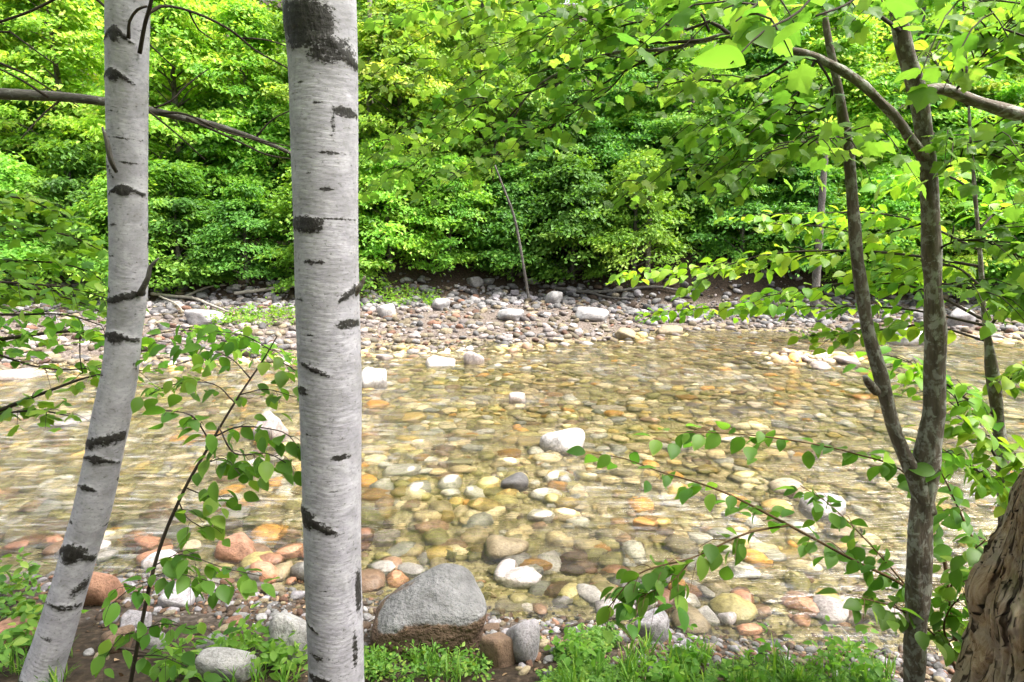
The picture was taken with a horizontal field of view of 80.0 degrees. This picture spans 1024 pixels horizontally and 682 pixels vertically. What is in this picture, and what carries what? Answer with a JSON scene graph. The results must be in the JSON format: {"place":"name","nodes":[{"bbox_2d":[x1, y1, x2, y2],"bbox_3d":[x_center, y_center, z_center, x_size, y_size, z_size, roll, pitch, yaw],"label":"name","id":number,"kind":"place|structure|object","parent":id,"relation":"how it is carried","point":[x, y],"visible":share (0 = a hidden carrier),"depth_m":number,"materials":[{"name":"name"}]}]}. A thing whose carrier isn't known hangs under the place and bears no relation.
{"place":"outdoors","nodes":[
{"label":"outdoors","id":0,"kind":"place"},
{"bbox_2d":[0,330,1023,652],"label":"water","id":1,"kind":"structure","parent":0,"point":[472,426],"depth_m":6.85,"materials":[{"name":"liquid"}]},
{"bbox_2d":[0,0,1023,681],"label":"ground","id":2,"kind":"structure","parent":0,"point":[88,632],"depth_m":16.95,"materials":[{"name":"gravel"}]},
{"bbox_2d":[0,616,37,648],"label":"boulder","id":3,"kind":"object","parent":2,"relation":"on","point":[5,622],"visible":0.2,"depth_m":3.46,"materials":[{"name":"stone"}]},
{"bbox_2d":[0,368,44,380],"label":"river stone","id":4,"kind":"object","parent":2,"relation":"on","point":[16,374],"visible":0.41,"depth_m":11.20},
{"bbox_2d":[0,546,49,671],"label":"corner plants","id":5,"kind":"object","parent":2,"relation":"on","point":[24,612],"visible":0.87,"depth_m":3.63,"materials":[{"name":"green plant"}]},
{"bbox_2d":[0,10,55,158],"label":"broadleaf tree","id":6,"kind":"object","parent":2,"relation":"on","point":[11,44],"visible":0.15,"depth_m":20.70,"materials":[{"name":"green plant"}]},
{"bbox_2d":[0,148,78,297],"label":"bush","id":7,"kind":"object","parent":2,"relation":"on","point":[13,171],"visible":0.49,"depth_m":17.94,"materials":[{"name":"green plant"}]},
{"bbox_2d":[0,100,93,223],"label":"bush","id":8,"kind":"object","parent":2,"relation":"on","point":[22,105],"visible":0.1,"depth_m":21.32,"materials":[{"name":"green plant"}]},
{"bbox_2d":[0,0,104,189],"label":"broadleaf tree","id":9,"kind":"object","parent":2,"relation":"on","point":[48,45],"visible":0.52,"depth_m":20.30,"materials":[{"name":"green plant"}]},
{"bbox_2d":[1,138,108,277],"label":"bush","id":10,"kind":"object","parent":2,"relation":"on","point":[65,184],"visible":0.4,"depth_m":18.44,"materials":[{"name":"green plant"}]},
{"bbox_2d":[15,74,165,221],"bbox_3d":[-14.474,-6.255,21.824,5.462,5.676,5.890,3,10,19],"label":"bush","id":11,"kind":"object","parent":2,"relation":"on","point":[68,109],"visible":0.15,"depth_m":20.52,"materials":[{"name":"green plant"}]},
{"bbox_2d":[84,572,124,605],"bbox_3d":[-2.796,1.682,4.110,0.270,0.311,0.222,2,16,-1],"label":"boulder","id":12,"kind":"object","parent":2,"relation":"on","point":[101,586],"visible":0.48,"depth_m":4.03,"materials":[{"name":"stone"}]},
{"bbox_2d":[23,0,194,154],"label":"broadleaf tree","id":13,"kind":"object","parent":2,"relation":"on","point":[97,30],"visible":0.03,"depth_m":25.06,"materials":[{"name":"green plant"}]},
{"bbox_2d":[100,625,134,653],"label":"river stone","id":14,"kind":"object","parent":2,"relation":"on","point":[125,629],"visible":0.45,"depth_m":3.39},
{"bbox_2d":[40,166,199,300],"bbox_3d":[-11.675,-2.982,18.063,4.312,4.730,4.474,3,10,15],"label":"bush","id":15,"kind":"object","parent":2,"relation":"on","point":[98,210],"visible":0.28,"depth_m":17.53,"materials":[{"name":"green plant"}]},
{"bbox_2d":[120,610,151,628],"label":"river stone","id":16,"kind":"object","parent":2,"relation":"on","point":[131,617],"visible":0.57,"depth_m":3.72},
{"bbox_2d":[71,71,218,232],"bbox_3d":[-12.690,-6.302,21.408,4.750,6.304,5.537,5,11,29],"label":"bush","id":17,"kind":"object","parent":2,"relation":"on","point":[158,149],"visible":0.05,"depth_m":20.14,"materials":[{"name":"green plant"}]},
{"bbox_2d":[0,189,296,436],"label":"young maple","id":18,"kind":"object","parent":2,"relation":"on","point":[14,297],"visible":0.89,"depth_m":3.24,"materials":[{"name":"green plant"}]},
{"bbox_2d":[49,0,272,233],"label":"broadleaf tree","id":19,"kind":"object","parent":2,"relation":"on","point":[173,30],"visible":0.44,"depth_m":19.51,"materials":[{"name":"green plant"}]},
{"bbox_2d":[96,161,250,289],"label":"bush","id":20,"kind":"object","parent":2,"relation":"on","point":[185,203],"visible":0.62,"depth_m":18.35,"materials":[{"name":"green plant"}]},
{"bbox_2d":[157,583,195,607],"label":"river stone","id":21,"kind":"object","parent":2,"relation":"on","point":[177,600],"visible":0.51,"depth_m":4.04,"materials":[{"name":"stone"}]},
{"bbox_2d":[81,322,301,681],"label":"leafy sapling","id":22,"kind":"object","parent":2,"relation":"on","point":[176,567],"visible":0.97,"depth_m":2.50,"materials":[{"name":"green plant"}]},
{"bbox_2d":[150,285,234,313],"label":"driftwood branch","id":23,"kind":"object","parent":2,"relation":"on","point":[162,295],"visible":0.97,"depth_m":18.18,"materials":[{"name":"grey wood"}]},
{"bbox_2d":[184,309,226,325],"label":"river stone","id":24,"kind":"object","parent":2,"relation":"on","point":[199,317],"visible":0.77,"depth_m":15.49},
{"bbox_2d":[149,0,287,168],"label":"broadleaf tree","id":25,"kind":"object","parent":2,"relation":"on","point":[203,28],"visible":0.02,"depth_m":24.36,"materials":[{"name":"green plant"}]},
{"bbox_2d":[148,96,291,233],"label":"bush","id":26,"kind":"object","parent":2,"relation":"on","point":[220,103],"visible":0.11,"depth_m":20.58,"materials":[{"name":"green plant"}]},
{"bbox_2d":[162,0,291,210],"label":"broadleaf tree","id":27,"kind":"object","parent":2,"relation":"on","point":[245,18],"visible":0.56,"depth_m":20.23,"materials":[{"name":"green plant"}]},
{"bbox_2d":[195,647,259,681],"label":"boulder","id":28,"kind":"object","parent":2,"relation":"on","point":[223,660],"visible":0.78,"depth_m":3.10,"materials":[{"name":"stone"}]},
{"bbox_2d":[149,602,307,681],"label":"leafy clump","id":29,"kind":"object","parent":2,"relation":"on","point":[272,653],"visible":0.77,"depth_m":3.27,"materials":[{"name":"green plant"}]},
{"bbox_2d":[214,532,255,559],"bbox_3d":[-2.280,1.771,5.100,0.353,0.299,0.271,-2,14,13],"label":"boulder","id":30,"kind":"object","parent":2,"relation":"on","point":[241,547],"visible":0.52,"depth_m":5.01,"materials":[{"name":"stone"}]},
{"bbox_2d":[184,181,293,283],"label":"bush","id":31,"kind":"object","parent":2,"relation":"on","point":[245,207],"visible":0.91,"depth_m":18.37,"materials":[{"name":"green plant"}]},
{"bbox_2d":[194,94,292,228],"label":"bush","id":32,"kind":"object","parent":2,"relation":"on","point":[254,129],"visible":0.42,"depth_m":20.42,"materials":[{"name":"green plant"}]},
{"bbox_2d":[18,0,496,681],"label":"birch tree","id":33,"kind":"object","parent":2,"relation":"on","point":[126,56],"visible":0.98,"depth_m":2.76,"materials":[{"name":"white plant"}]},
{"bbox_2d":[0,0,175,106],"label":"bare twig","id":34,"kind":"object","parent":33,"relation":"attached to","point":[28,12],"visible":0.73,"depth_m":3.36,"materials":[{"name":"wood"}]},
{"bbox_2d":[0,69,290,159],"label":"dead branch","id":35,"kind":"object","parent":33,"relation":"attached to","point":[35,94],"visible":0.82,"depth_m":3.25,"materials":[{"name":"wood"}]},
{"bbox_2d":[253,411,287,439],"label":"boulder","id":36,"kind":"object","parent":2,"relation":"on","point":[273,421],"visible":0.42,"depth_m":7.85,"materials":[{"name":"stone"}]},
{"bbox_2d":[268,612,306,663],"bbox_3d":[-1.222,1.669,3.377,0.234,0.338,0.200,1,8,-26],"label":"boulder","id":37,"kind":"object","parent":2,"relation":"on","point":[282,625],"visible":0.48,"depth_m":3.31,"materials":[{"name":"stone"}]},
{"bbox_2d":[227,0,383,105],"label":"broadleaf tree","id":38,"kind":"object","parent":2,"relation":"on","point":[278,10],"visible":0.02,"depth_m":26.26,"materials":[{"name":"green plant"}]},
{"bbox_2d":[235,167,391,305],"bbox_3d":[-5.774,-3.326,19.168,5.046,4.794,4.294,0,10,-2],"label":"bush","id":39,"kind":"object","parent":2,"relation":"on","point":[283,207],"visible":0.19,"depth_m":18.56,"materials":[{"name":"green plant"}]},
{"bbox_2d":[205,280,440,325],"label":"bank weeds","id":40,"kind":"object","parent":2,"relation":"on","point":[281,311],"visible":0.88,"depth_m":16.86,"materials":[{"name":"green plant"}]},
{"bbox_2d":[223,0,433,199],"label":"broadleaf tree","id":41,"kind":"object","parent":2,"relation":"on","point":[376,107],"visible":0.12,"depth_m":20.19,"materials":[{"name":"green plant"}]},
{"bbox_2d":[362,367,386,386],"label":"river stone","id":42,"kind":"object","parent":2,"relation":"on","point":[373,377],"visible":0.52,"depth_m":10.59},
{"bbox_2d":[358,100,419,234],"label":"bush","id":43,"kind":"object","parent":2,"relation":"on","point":[379,203],"visible":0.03,"depth_m":20.70,"materials":[{"name":"green plant"}]},
{"bbox_2d":[358,138,456,275],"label":"bush","id":44,"kind":"object","parent":2,"relation":"on","point":[389,242],"visible":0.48,"depth_m":19.31,"materials":[{"name":"green plant"}]},
{"bbox_2d":[357,0,477,148],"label":"broadleaf tree","id":45,"kind":"object","parent":2,"relation":"on","point":[433,66],"depth_m":25.34,"materials":[{"name":"green plant"}]},
{"bbox_2d":[364,94,472,234],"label":"bush","id":46,"kind":"object","parent":2,"relation":"on","point":[410,126],"visible":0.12,"depth_m":20.94,"materials":[{"name":"green plant"}]},
{"bbox_2d":[357,0,497,249],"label":"broadleaf tree","id":47,"kind":"object","parent":2,"relation":"on","point":[412,52],"visible":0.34,"depth_m":19.72,"materials":[{"name":"green plant"}]},
{"bbox_2d":[370,563,486,657],"bbox_3d":[-0.496,1.645,3.674,0.690,0.464,0.475,-4,13,-5],"label":"boulder","id":48,"kind":"object","parent":2,"relation":"on","point":[442,604],"visible":0.86,"depth_m":3.52,"materials":[{"name":"stone"}]},
{"bbox_2d":[364,639,494,681],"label":"herbs","id":49,"kind":"object","parent":2,"relation":"on","point":[376,664],"visible":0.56,"depth_m":3.27,"materials":[{"name":"green plant"}]},
{"bbox_2d":[425,355,454,365],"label":"river stone","id":50,"kind":"object","parent":2,"relation":"on","point":[434,360],"visible":0.5,"depth_m":12.36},
{"bbox_2d":[391,151,505,273],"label":"bush","id":51,"kind":"object","parent":2,"relation":"on","point":[456,253],"visible":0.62,"depth_m":19.48,"materials":[{"name":"green plant"}]},
{"bbox_2d":[381,0,515,166],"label":"broadleaf tree","id":52,"kind":"object","parent":2,"relation":"on","point":[444,77],"visible":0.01,"depth_m":25.87,"materials":[{"name":"green plant"}]},
{"bbox_2d":[4,625,897,681],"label":"grass","id":53,"kind":"structure","parent":2,"relation":"on","point":[628,666],"depth_m":3.25,"materials":[{"name":"green plant"}]},
{"bbox_2d":[383,0,557,234],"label":"broadleaf tree","id":54,"kind":"object","parent":2,"relation":"on","point":[519,77],"visible":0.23,"depth_m":20.92,"materials":[{"name":"green plant"}]},
{"bbox_2d":[5,573,944,681],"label":"leaf litter","id":55,"kind":"object","parent":2,"relation":"on","point":[217,606],"visible":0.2,"depth_m":3.82,"materials":[{"name":"plant"}]},
{"bbox_2d":[0,571,954,681],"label":"shore pebbles","id":56,"kind":"object","parent":2,"relation":"on","point":[934,667],"visible":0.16,"depth_m":3.86,"materials":[{"name":"stone"}]},
{"bbox_2d":[419,104,544,232],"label":"bush","id":57,"kind":"object","parent":2,"relation":"on","point":[488,110],"visible":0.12,"depth_m":21.70,"materials":[{"name":"green plant"}]},
{"bbox_2d":[480,631,515,667],"bbox_3d":[-0.075,1.758,3.433,0.182,0.220,0.151,4,4,24],"label":"river stone","id":58,"kind":"object","parent":2,"relation":"on","point":[496,648],"visible":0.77,"depth_m":3.38,"materials":[{"name":"stone"}]},
{"bbox_2d":[1,245,1006,329],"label":"bank rubble","id":59,"kind":"object","parent":2,"relation":"on","point":[494,298],"visible":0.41,"depth_m":18.99,"materials":[{"name":"stone"}]},
{"bbox_2d":[486,535,528,555],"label":"boulder","id":60,"kind":"object","parent":2,"relation":"on","point":[498,545],"visible":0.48,"depth_m":5.10,"materials":[{"name":"stone"}]},
{"bbox_2d":[497,309,523,320],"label":"river stone","id":61,"kind":"object","parent":2,"relation":"on","point":[510,314],"visible":0.89,"depth_m":17.02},
{"bbox_2d":[0,267,1023,370],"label":"gravel bar","id":62,"kind":"object","parent":2,"relation":"on","point":[487,330],"visible":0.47,"depth_m":16.15,"materials":[{"name":"stone"}]},
{"bbox_2d":[0,332,1023,632],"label":"riverbed gravel","id":63,"kind":"structure","parent":2,"relation":"on","point":[264,558],"depth_m":4.85,"materials":[{"name":"stone"}]},
{"bbox_2d":[799,493,845,516],"bbox_3d":[2.974,1.648,5.850,0.416,0.308,0.339,1,9,21],"label":"boulder","id":64,"kind":"object","parent":63,"relation":"on","point":[841,510],"visible":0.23,"depth_m":5.80,"materials":[{"name":"stone"}]},
{"bbox_2d":[494,165,529,297],"bbox_3d":[0.052,-3.051,19.037,1.515,4.616,0.139,-8,12,-37],"label":"dead pole","id":65,"kind":"object","parent":2,"relation":"on","point":[520,248],"visible":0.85,"depth_m":19.10,"materials":[{"name":"grey wood"}]},
{"bbox_2d":[501,472,528,488],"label":"river stone","id":66,"kind":"object","parent":2,"relation":"on","point":[516,480],"visible":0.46,"depth_m":6.39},
{"bbox_2d":[453,162,585,279],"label":"bush","id":67,"kind":"object","parent":2,"relation":"on","point":[499,241],"visible":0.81,"depth_m":20.10,"materials":[{"name":"green plant"}]},
{"bbox_2d":[506,618,539,662],"bbox_3d":[0.076,1.737,3.470,0.209,0.302,0.164,-10,11,-17],"label":"boulder","id":68,"kind":"object","parent":2,"relation":"on","point":[524,636],"visible":0.77,"depth_m":3.41,"materials":[{"name":"stone"}]},
{"bbox_2d":[462,0,584,153],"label":"broadleaf tree","id":69,"kind":"object","parent":2,"relation":"on","point":[535,4],"visible":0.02,"depth_m":25.26,"materials":[{"name":"green plant"}]},
{"bbox_2d":[463,98,611,239],"bbox_3d":[1.038,-5.955,22.637,6.200,5.757,5.222,2,10,9],"label":"bush","id":70,"kind":"object","parent":2,"relation":"on","point":[548,162],"visible":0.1,"depth_m":21.25,"materials":[{"name":"green plant"}]},
{"bbox_2d":[467,14,622,241],"bbox_3d":[1.321,-7.255,21.931,6.003,8.287,6.764,2,10,11],"label":"broadleaf tree","id":71,"kind":"object","parent":2,"relation":"on","point":[536,154],"visible":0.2,"depth_m":20.83,"materials":[{"name":"green plant"}]},
{"bbox_2d":[540,428,584,452],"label":"boulder","id":72,"kind":"object","parent":2,"relation":"on","point":[563,441],"visible":0.57,"depth_m":7.49,"materials":[{"name":"stone"}]},
{"bbox_2d":[505,148,646,286],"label":"bush","id":73,"kind":"object","parent":2,"relation":"on","point":[571,224],"visible":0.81,"depth_m":19.67,"materials":[{"name":"green plant"}]},
{"bbox_2d":[575,307,608,320],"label":"river stone","id":74,"kind":"object","parent":2,"relation":"on","point":[591,314],"visible":0.86,"depth_m":17.28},
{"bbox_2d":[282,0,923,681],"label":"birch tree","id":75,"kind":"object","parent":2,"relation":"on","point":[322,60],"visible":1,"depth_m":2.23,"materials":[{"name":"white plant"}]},
{"bbox_2d":[537,0,686,227],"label":"broadleaf tree","id":76,"kind":"object","parent":2,"relation":"on","point":[648,133],"visible":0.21,"depth_m":20.94,"materials":[{"name":"green plant"}]},
{"bbox_2d":[546,99,678,224],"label":"bush","id":77,"kind":"object","parent":2,"relation":"on","point":[616,113],"visible":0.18,"depth_m":21.66,"materials":[{"name":"green plant"}]},
{"bbox_2d":[554,285,691,299],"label":"fallen branch","id":78,"kind":"object","parent":2,"relation":"on","point":[594,292],"visible":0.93,"depth_m":19.89,"materials":[{"name":"wood"}]},
{"bbox_2d":[571,145,711,279],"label":"bush","id":79,"kind":"object","parent":2,"relation":"on","point":[633,238],"visible":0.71,"depth_m":19.29,"materials":[{"name":"green plant"}]},
{"bbox_2d":[635,608,668,643],"bbox_3d":[0.875,1.804,3.807,0.215,0.244,0.182,-2,12,8],"label":"boulder","id":80,"kind":"object","parent":2,"relation":"on","point":[659,622],"visible":0.58,"depth_m":3.73,"materials":[{"name":"stone"}]},
{"bbox_2d":[598,93,713,231],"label":"bush","id":81,"kind":"object","parent":2,"relation":"on","point":[650,144],"visible":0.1,"depth_m":21.55,"materials":[{"name":"green plant"}]},
{"bbox_2d":[610,0,740,139],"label":"broadleaf tree","id":82,"kind":"object","parent":2,"relation":"on","point":[696,45],"visible":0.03,"depth_m":25.00,"materials":[{"name":"green plant"}]},
{"bbox_2d":[357,0,1023,681],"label":"maple tree","id":83,"kind":"object","parent":2,"relation":"on","point":[743,130],"visible":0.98,"depth_m":2.46,"materials":[{"name":"green plant"}]},
{"bbox_2d":[614,1,766,231],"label":"broadleaf tree","id":84,"kind":"object","parent":2,"relation":"on","point":[682,64],"visible":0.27,"depth_m":20.97,"materials":[{"name":"green plant"}]},
{"bbox_2d":[541,641,844,681],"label":"creeping herbs","id":85,"kind":"object","parent":2,"relation":"on","point":[732,669],"visible":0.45,"depth_m":3.33,"materials":[{"name":"green plant"}]},
{"bbox_2d":[540,615,885,681],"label":"seedlings","id":86,"kind":"object","parent":2,"relation":"on","point":[660,666],"visible":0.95,"depth_m":3.37,"materials":[{"name":"green plant"}]},
{"bbox_2d":[535,621,897,681],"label":"ground cover","id":87,"kind":"object","parent":2,"relation":"on","point":[598,638],"visible":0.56,"depth_m":3.35,"materials":[{"name":"green plant"}]},
{"bbox_2d":[646,102,789,253],"bbox_3d":[7.056,-5.655,21.504,5.173,5.203,4.608,-2,10,-10],"label":"bush","id":88,"kind":"object","parent":2,"relation":"on","point":[665,207],"visible":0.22,"depth_m":20.83,"materials":[{"name":"green plant"}]},
{"bbox_2d":[678,158,802,263],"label":"bush","id":89,"kind":"object","parent":2,"relation":"on","point":[716,245],"visible":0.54,"depth_m":19.88,"materials":[{"name":"green plant"}]},
{"bbox_2d":[672,0,836,235],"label":"broadleaf tree","id":90,"kind":"object","parent":2,"relation":"on","point":[771,62],"visible":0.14,"depth_m":20.32,"materials":[{"name":"green plant"}]},
{"bbox_2d":[566,421,987,670],"bbox_3d":[1.347,1.091,2.873,2.174,1.289,0.926,0,10,0],"label":"arching shrub","id":91,"kind":"object","parent":2,"relation":"on","point":[628,594],"visible":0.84,"depth_m":2.78,"materials":[{"name":"green plant"}]},
{"bbox_2d":[769,478,804,492],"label":"river stone","id":92,"kind":"object","parent":2,"relation":"on","point":[777,483],"visible":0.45,"depth_m":6.30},
{"bbox_2d":[735,164,863,278],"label":"bush","id":93,"kind":"object","parent":2,"relation":"on","point":[808,203],"visible":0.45,"depth_m":19.17,"materials":[{"name":"green plant"}]},
{"bbox_2d":[605,1,1023,522],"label":"beech sapling","id":94,"kind":"object","parent":2,"relation":"on","point":[1001,449],"visible":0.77,"depth_m":3.50,"materials":[{"name":"green plant"}]},
{"bbox_2d":[808,155,827,317],"bbox_3d":[8.871,-3.079,17.622,0.334,5.647,0.296,0,10,0],"label":"bare trunk tree","id":95,"kind":"object","parent":2,"relation":"on","point":[816,276],"visible":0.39,"depth_m":17.58,"materials":[{"name":"grey plant"}]},
{"bbox_2d":[751,5,934,234],"bbox_3d":[10.670,-7.522,21.198,7.061,8.803,6.689,-3,10,-15],"label":"broadleaf tree","id":96,"kind":"object","parent":2,"relation":"on","point":[857,56],"visible":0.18,"depth_m":19.80,"materials":[{"name":"green plant"}]},
{"bbox_2d":[772,81,920,229],"bbox_3d":[11.718,-5.992,21.479,5.392,5.970,5.610,4,11,20],"label":"bush","id":97,"kind":"object","parent":2,"relation":"on","point":[864,109],"visible":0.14,"depth_m":20.12,"materials":[{"name":"green plant"}]},
{"bbox_2d":[821,170,952,289],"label":"bush","id":98,"kind":"object","parent":2,"relation":"on","point":[890,203],"visible":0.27,"depth_m":18.71,"materials":[{"name":"green plant"}]},
{"bbox_2d":[821,0,968,119],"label":"broadleaf tree","id":99,"kind":"object","parent":2,"relation":"on","point":[897,62],"visible":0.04,"depth_m":25.61,"materials":[{"name":"green plant"}]},
{"bbox_2d":[820,0,1023,229],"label":"broadleaf tree","id":100,"kind":"object","parent":2,"relation":"on","point":[1013,89],"visible":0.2,"depth_m":19.62,"materials":[{"name":"green plant"}]},
{"bbox_2d":[858,102,990,230],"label":"bush","id":101,"kind":"object","parent":2,"relation":"on","point":[940,123],"visible":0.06,"depth_m":20.69,"materials":[{"name":"green plant"}]},
{"bbox_2d":[866,162,997,302],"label":"bush","id":102,"kind":"object","parent":2,"relation":"on","point":[946,197],"visible":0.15,"depth_m":18.58,"materials":[{"name":"green plant"}]},
{"bbox_2d":[890,0,1023,189],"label":"broadleaf tree","id":103,"kind":"object","parent":2,"relation":"on","point":[992,85],"visible":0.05,"depth_m":19.94,"materials":[{"name":"green plant"}]},
{"bbox_2d":[947,307,975,326],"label":"river stone","id":104,"kind":"object","parent":2,"relation":"on","point":[958,313],"visible":0.52,"depth_m":16.82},
{"bbox_2d":[915,163,1023,289],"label":"bush","id":105,"kind":"object","parent":2,"relation":"on","point":[994,272],"visible":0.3,"depth_m":18.68,"materials":[{"name":"green plant"}]},
{"bbox_2d":[950,469,1023,681],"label":"trunk","id":106,"kind":"object","parent":2,"relation":"on","point":[992,645],"visible":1,"depth_m":2.29,"materials":[{"name":"brown wood"}]},
{"bbox_2d":[964,187,1023,285],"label":"bush","id":107,"kind":"object","parent":2,"relation":"on","point":[1020,238],"visible":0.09,"depth_m":19.03,"materials":[{"name":"green plant"}]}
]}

